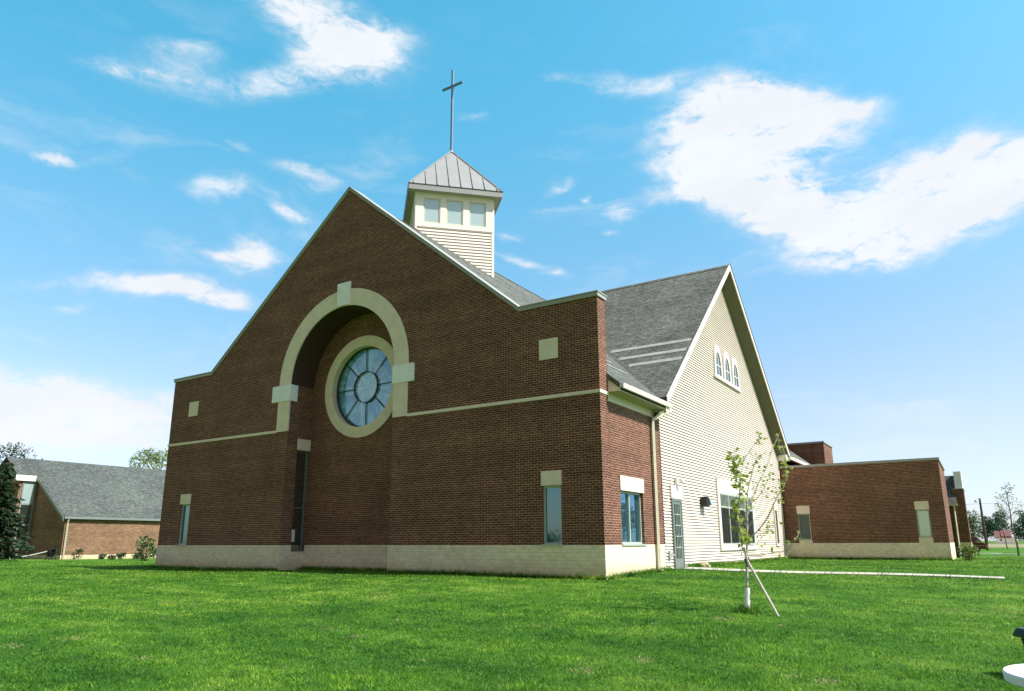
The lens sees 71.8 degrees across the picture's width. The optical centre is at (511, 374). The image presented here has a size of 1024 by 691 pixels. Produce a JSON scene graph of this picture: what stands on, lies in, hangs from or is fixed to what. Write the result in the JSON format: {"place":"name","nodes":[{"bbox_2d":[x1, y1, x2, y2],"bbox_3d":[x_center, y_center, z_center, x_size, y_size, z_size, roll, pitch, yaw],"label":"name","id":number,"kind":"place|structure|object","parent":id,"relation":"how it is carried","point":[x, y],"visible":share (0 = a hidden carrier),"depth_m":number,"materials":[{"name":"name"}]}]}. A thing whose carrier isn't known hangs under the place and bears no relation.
{"place":"outdoors","nodes":[
{"label":"outdoors","id":0,"kind":"place"},
{"bbox_2d":[0,541,1023,690],"bbox_3d":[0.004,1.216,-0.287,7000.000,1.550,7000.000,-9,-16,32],"label":"lawn","id":1,"kind":"structure","parent":0,"point":[985,553],"depth_m":10.30,"materials":[{"name":"green plant"}]},
{"bbox_2d":[0,462,34,560],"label":"spruce tree","id":2,"kind":"object","parent":1,"relation":"on","point":[8,533],"visible":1,"depth_m":39.53,"materials":[{"name":"green plant"}]},
{"bbox_2d":[0,442,42,462],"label":"leafy tree","id":3,"kind":"object","parent":1,"relation":"on","point":[16,452],"visible":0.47,"depth_m":63.16,"materials":[{"name":"grey plant"}]},
{"bbox_2d":[45,548,56,559],"bbox_3d":[-27.014,10.490,41.507,0.972,0.698,0.446,-9,-16,32],"label":"hose reel","id":4,"kind":"object","parent":1,"relation":"on","point":[51,554],"visible":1,"depth_m":41.44,"materials":[{"name":"black plastic"}]},
{"bbox_2d":[72,547,83,558],"bbox_3d":[-26.590,10.949,43.377,0.700,0.779,0.780,6,-15,-25],"label":"border plant","id":5,"kind":"object","parent":1,"relation":"on","point":[78,551],"visible":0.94,"depth_m":43.29,"materials":[{"name":"green plant"}]},
{"bbox_2d":[0,457,165,558],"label":"parish hall","id":6,"kind":"structure","parent":1,"relation":"on","point":[93,511],"depth_m":46.22,"materials":[{"name":"beige brick"}]},
{"bbox_2d":[15,481,36,549],"bbox_3d":[-31.280,9.011,45.447,0.050,4.300,0.800,-9,-16,32],"label":"bay window","id":7,"kind":"structure","parent":6,"relation":"in","point":[28,488],"depth_m":45.61,"materials":[{"name":"glass"}]},
{"bbox_2d":[98,553,106,558],"bbox_3d":[-25.546,11.330,44.144,0.497,0.440,0.530,12,-18,-41],"label":"border plant","id":8,"kind":"object","parent":1,"relation":"on","point":[101,555],"visible":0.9,"depth_m":44.06,"materials":[{"name":"green plant"}]},
{"bbox_2d":[106,554,116,559],"bbox_3d":[-24.558,11.175,43.422,0.565,0.407,0.570,3,-14,-12],"label":"border plant","id":9,"kind":"object","parent":1,"relation":"on","point":[112,556],"visible":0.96,"depth_m":43.35,"materials":[{"name":"green plant"}]},
{"bbox_2d":[116,552,125,558],"bbox_3d":[-24.692,11.442,44.752,0.634,0.484,0.641,0,-13,-1],"label":"border plant","id":10,"kind":"object","parent":1,"relation":"on","point":[119,555],"visible":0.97,"depth_m":44.67,"materials":[{"name":"green plant"}]},
{"bbox_2d":[132,554,139,558],"bbox_3d":[-23.342,11.333,44.129,0.643,0.434,0.636,1,-13,-7],"label":"border plant","id":11,"kind":"object","parent":1,"relation":"on","point":[136,556],"visible":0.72,"depth_m":43.98,"materials":[{"name":"green plant"}]},
{"bbox_2d":[136,536,156,560],"bbox_3d":[-21.151,10.074,41.057,1.358,1.512,1.144,6,-15,-25],"label":"shrub","id":12,"kind":"object","parent":1,"relation":"on","point":[143,544],"visible":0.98,"depth_m":40.90,"materials":[{"name":"green plant"}]},
{"bbox_2d":[128,447,167,469],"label":"leafy tree","id":13,"kind":"object","parent":1,"relation":"on","point":[155,458],"visible":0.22,"depth_m":75.66,"materials":[{"name":"green plant"}]},
{"bbox_2d":[155,70,972,579],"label":"church","id":14,"kind":"structure","parent":1,"relation":"on","point":[423,384],"depth_m":26.02,"materials":[{"name":"red brick"}]},
{"bbox_2d":[175,494,190,545],"bbox_3d":[-13.267,5.891,28.775,0.700,2.060,0.245,-9,-16,32],"label":"front window","id":15,"kind":"structure","parent":14,"relation":"in","point":[185,499],"depth_m":28.83,"materials":[{"name":"teal glass"}]},
{"bbox_2d":[291,439,310,551],"bbox_3d":[-7.997,4.477,26.487,0.340,4.130,0.627,-9,-16,32],"label":"tall window","id":16,"kind":"structure","parent":14,"relation":"in","point":[303,446],"depth_m":26.54,"materials":[{"name":"black glass"}]},
{"bbox_2d":[325,335,393,437],"bbox_3d":[-5.481,0.431,26.313,3.844,3.844,0.325,-9,-16,32],"label":"rose window","id":17,"kind":"structure","parent":14,"relation":"in","point":[359,386],"depth_m":26.48,"materials":[{"name":"blue glass"}]},
{"bbox_2d":[541,470,562,545],"bbox_3d":[1.149,3.705,19.709,0.670,2.060,0.245,-9,-16,32],"label":"front window","id":18,"kind":"structure","parent":14,"relation":"in","point":[552,494],"depth_m":19.73,"materials":[{"name":"teal glass"}]},
{"bbox_2d":[619,475,646,545],"bbox_3d":[3.432,3.953,20.547,0.245,1.950,1.700,-9,-16,32],"label":"side window","id":19,"kind":"structure","parent":14,"relation":"in","point":[630,501],"depth_m":20.62,"materials":[{"name":"teal glass"}]},
{"bbox_2d":[670,485,685,569],"bbox_3d":[5.491,4.988,23.230,0.126,2.700,1.000,-9,-16,32],"label":"door","id":20,"kind":"structure","parent":14,"relation":"in","point":[675,491],"depth_m":23.20,"materials":[{"name":"grey glass"}]},
{"bbox_2d":[714,345,722,377],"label":"lancet window","id":21,"kind":"structure","parent":14,"relation":"in","point":[718,370],"depth_m":29.55,"materials":[{"name":"white glass"}]},
{"bbox_2d":[723,352,731,383],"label":"lancet window","id":22,"kind":"structure","parent":14,"relation":"in","point":[726,363],"depth_m":30.59,"materials":[{"name":"white glass"}]},
{"bbox_2d":[731,358,739,388],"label":"lancet window","id":23,"kind":"structure","parent":14,"relation":"in","point":[735,374],"depth_m":31.64,"materials":[{"name":"white glass"}]},
{"bbox_2d":[716,477,757,550],"bbox_3d":[9.317,5.795,29.190,0.050,2.750,5.190,-9,-16,32],"label":"large window","id":24,"kind":"structure","parent":14,"relation":"in","point":[729,540],"depth_m":28.31,"materials":[{"name":"white glass"}]},
{"bbox_2d":[773,503,779,545],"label":"small window","id":25,"kind":"structure","parent":14,"relation":"in","point":[775,505],"depth_m":34.51,"materials":[{"name":"white glass"}]},
{"bbox_2d":[796,506,811,539],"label":"wing window","id":26,"kind":"structure","parent":14,"relation":"in","point":[803,512],"depth_m":35.58,"materials":[{"name":"glass"}]},
{"bbox_2d":[914,501,931,536],"bbox_3d":[19.100,6.696,32.853,0.580,1.645,0.220,-9,-16,32],"label":"wing window","id":27,"kind":"structure","parent":14,"relation":"in","point":[923,517],"depth_m":32.84,"materials":[{"name":"glass"}]},
{"bbox_2d":[698,562,710,567],"bbox_3d":[6.444,6.398,23.709,0.427,0.276,0.334,-9,-16,32],"label":"stone","id":28,"kind":"object","parent":1,"relation":"on","point":[705,564],"visible":0.54,"depth_m":23.62,"materials":[{"name":"beige stone"}]},
{"bbox_2d":[743,547,778,616],"bbox_3d":[4.174,3.504,11.752,0.089,1.254,0.639,10,-17,-36],"label":"tree stake","id":29,"kind":"object","parent":1,"relation":"on","point":[760,584],"visible":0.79,"depth_m":11.82,"materials":[{"name":"white wood"}]},
{"bbox_2d":[725,431,803,607],"bbox_3d":[4.336,2.535,12.311,1.283,3.236,0.949,0,-13,0],"label":"young tree","id":30,"kind":"object","parent":1,"relation":"on","point":[744,539],"visible":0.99,"depth_m":12.22,"materials":[{"name":"green plant"}]},
{"bbox_2d":[681,567,1004,579],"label":"footpath","id":31,"kind":"structure","parent":1,"relation":"on","point":[841,573],"depth_m":20.30,"materials":[{"name":"concrete"}]},
{"bbox_2d":[957,543,980,560],"bbox_3d":[20.031,7.790,31.041,0.859,0.816,0.865,1,-13,-5],"label":"shrub","id":32,"kind":"object","parent":1,"relation":"on","point":[965,548],"visible":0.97,"depth_m":30.92,"materials":[{"name":"green plant"}]},
{"bbox_2d":[967,509,982,537],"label":"distant tree","id":33,"kind":"object","parent":1,"relation":"on","point":[973,526],"visible":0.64,"depth_m":130.37,"materials":[{"name":"green plant"}]},
{"bbox_2d":[974,498,988,549],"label":"utility pole","id":34,"kind":"object","parent":1,"relation":"on","point":[983,525],"visible":0.91,"depth_m":83.50,"materials":[{"name":"brown wood"}]},
{"bbox_2d":[976,516,998,540],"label":"distant tree","id":35,"kind":"object","parent":1,"relation":"on","point":[991,525],"visible":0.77,"depth_m":188.36,"materials":[{"name":"green plant"}]},
{"bbox_2d":[991,508,1009,521],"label":"distant tree","id":36,"kind":"object","parent":1,"relation":"on","point":[998,516],"visible":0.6,"depth_m":226.41,"materials":[{"name":"green plant"}]},
{"bbox_2d":[991,521,1010,532],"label":"distant tree","id":37,"kind":"object","parent":1,"relation":"on","point":[1003,525],"visible":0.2,"depth_m":204.69,"materials":[{"name":"green plant"}]},
{"bbox_2d":[994,500,1007,548],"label":"young tree","id":38,"kind":"object","parent":1,"relation":"on","point":[1001,524],"visible":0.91,"depth_m":93.53,"materials":[{"name":"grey plant"}]},
{"bbox_2d":[994,528,1015,543],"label":"white house","id":39,"kind":"structure","parent":1,"relation":"on","point":[1000,538],"depth_m":179.71,"materials":[{"name":"paint"}]},
{"bbox_2d":[994,481,1023,555],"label":"young tree","id":40,"kind":"object","parent":1,"relation":"on","point":[1010,517],"visible":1,"depth_m":47.60,"materials":[{"name":"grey plant"}]},
{"bbox_2d":[1002,664,1023,687],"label":"round slab","id":41,"kind":"structure","parent":1,"relation":"on","point":[1013,674],"depth_m":5.54,"materials":[{"name":"concrete"}]},
{"bbox_2d":[1009,516,1023,540],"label":"distant tree","id":42,"kind":"object","parent":1,"relation":"on","point":[1019,528],"visible":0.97,"depth_m":190.90,"materials":[{"name":"green plant"}]},
{"bbox_2d":[1012,510,1023,523],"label":"distant tree","id":43,"kind":"object","parent":1,"relation":"on","point":[1020,514],"visible":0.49,"depth_m":235.14,"materials":[{"name":"green plant"}]},
{"bbox_2d":[0,0,1023,540],"label":"sky","id":44,"kind":"structure","parent":0,"point":[856,167],"materials":[{"name":"blue"}]},
{"bbox_2d":[971,537,987,551],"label":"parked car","id":45,"kind":"object","parent":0,"point":[979,543],"visible":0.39,"depth_m":65.38,"materials":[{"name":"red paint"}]},
{"bbox_2d":[988,543,1023,547],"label":"dry field","id":46,"kind":"structure","parent":0,"point":[994,545],"depth_m":144.73,"materials":[{"name":"beige plant"}]},
{"bbox_2d":[991,554,1023,554],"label":"pavement","id":47,"kind":"structure","parent":0,"point":[1006,554],"depth_m":52.16,"materials":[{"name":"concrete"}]},
{"bbox_2d":[1012,627,1023,645],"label":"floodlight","id":48,"kind":"object","parent":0,"point":[1018,632],"visible":1,"depth_m":7.37,"materials":[{"name":"black plastic"}]}
]}

